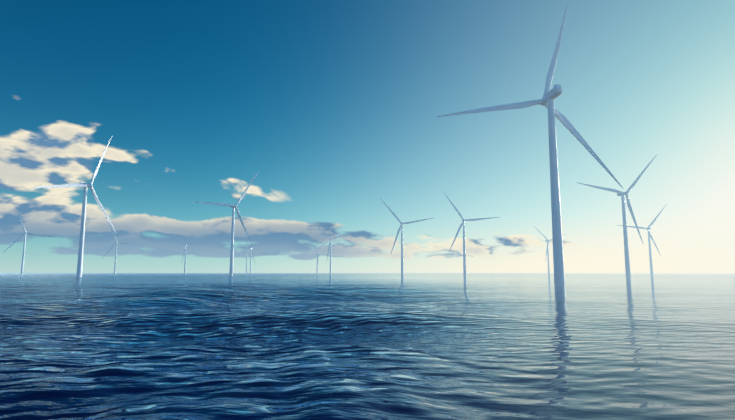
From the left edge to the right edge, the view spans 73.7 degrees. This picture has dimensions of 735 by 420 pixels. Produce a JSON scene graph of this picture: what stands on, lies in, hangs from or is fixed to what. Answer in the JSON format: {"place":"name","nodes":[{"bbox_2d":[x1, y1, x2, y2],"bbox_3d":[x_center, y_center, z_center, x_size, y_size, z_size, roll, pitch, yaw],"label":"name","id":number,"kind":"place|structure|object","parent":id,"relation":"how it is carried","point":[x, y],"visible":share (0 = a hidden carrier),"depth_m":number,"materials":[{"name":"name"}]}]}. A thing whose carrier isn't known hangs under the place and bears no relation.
{"place":"outdoors","nodes":[
{"label":"outdoors","id":0,"kind":"place"},
{"bbox_2d":[0,273,734,419],"bbox_3d":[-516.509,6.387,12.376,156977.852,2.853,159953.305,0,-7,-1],"label":"sea","id":1,"kind":"structure","parent":0,"point":[358,346],"depth_m":30.38,"materials":[{"name":"liquid"}]},
{"bbox_2d":[3,208,56,274],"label":"wind turbine","id":2,"kind":"object","parent":1,"relation":"in","point":[23,254],"visible":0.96,"depth_m":1157.33,"materials":[{"name":"paint"}]},
{"bbox_2d":[31,137,115,276],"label":"wind turbine","id":3,"kind":"object","parent":1,"relation":"in","point":[81,240],"visible":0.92,"depth_m":532.50,"materials":[{"name":"paint"}]},
{"bbox_2d":[105,224,136,273],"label":"wind turbine","id":4,"kind":"object","parent":1,"relation":"in","point":[116,250],"visible":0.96,"depth_m":1529.83,"materials":[{"name":"paint"}]},
{"bbox_2d":[173,234,203,273],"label":"wind turbine","id":5,"kind":"object","parent":1,"relation":"in","point":[185,252],"visible":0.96,"depth_m":1693.22,"materials":[{"name":"paint"}]},
{"bbox_2d":[191,171,258,275],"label":"wind turbine","id":6,"kind":"object","parent":1,"relation":"in","point":[233,207],"visible":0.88,"depth_m":702.39,"materials":[{"name":"paint"}]},
{"bbox_2d":[235,241,257,273],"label":"wind turbine","id":7,"kind":"object","parent":1,"relation":"in","point":[246,256],"visible":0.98,"depth_m":2074.39,"materials":[{"name":"paint"}]},
{"bbox_2d":[236,240,257,273],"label":"wind turbine","id":8,"kind":"object","parent":1,"relation":"in","point":[250,254],"visible":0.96,"depth_m":1980.60,"materials":[{"name":"paint"}]},
{"bbox_2d":[304,241,328,273],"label":"wind turbine","id":9,"kind":"object","parent":1,"relation":"in","point":[317,255],"visible":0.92,"depth_m":1955.30,"materials":[{"name":"paint"}]},
{"bbox_2d":[317,226,351,273],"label":"wind turbine","id":10,"kind":"object","parent":1,"relation":"in","point":[330,245],"visible":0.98,"depth_m":1391.55,"materials":[{"name":"paint"}]},
{"bbox_2d":[381,199,432,274],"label":"wind turbine","id":11,"kind":"object","parent":1,"relation":"in","point":[401,228],"visible":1,"depth_m":955.57,"materials":[{"name":"paint"}]},
{"bbox_2d":[444,193,498,274],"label":"wind turbine","id":12,"kind":"object","parent":1,"relation":"in","point":[464,250],"visible":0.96,"depth_m":892.47,"materials":[{"name":"paint"}]},
{"bbox_2d":[437,6,622,281],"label":"wind turbine","id":13,"kind":"object","parent":1,"relation":"in","point":[548,98],"visible":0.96,"depth_m":263.44,"materials":[{"name":"paint"}]},
{"bbox_2d":[534,226,565,273],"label":"wind turbine","id":14,"kind":"object","parent":1,"relation":"in","point":[547,250],"visible":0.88,"depth_m":1466.50,"materials":[{"name":"paint"}]},
{"bbox_2d":[576,155,656,276],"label":"wind turbine","id":15,"kind":"object","parent":1,"relation":"in","point":[626,248],"visible":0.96,"depth_m":591.95,"materials":[{"name":"paint"}]},
{"bbox_2d":[617,204,666,274],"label":"wind turbine","id":16,"kind":"object","parent":1,"relation":"in","point":[648,228],"visible":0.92,"depth_m":1058.64,"materials":[{"name":"paint"}]},
{"bbox_2d":[0,0,734,272],"label":"sky","id":17,"kind":"structure","parent":0,"point":[336,105],"materials":[{"name":"blue"}]}
]}

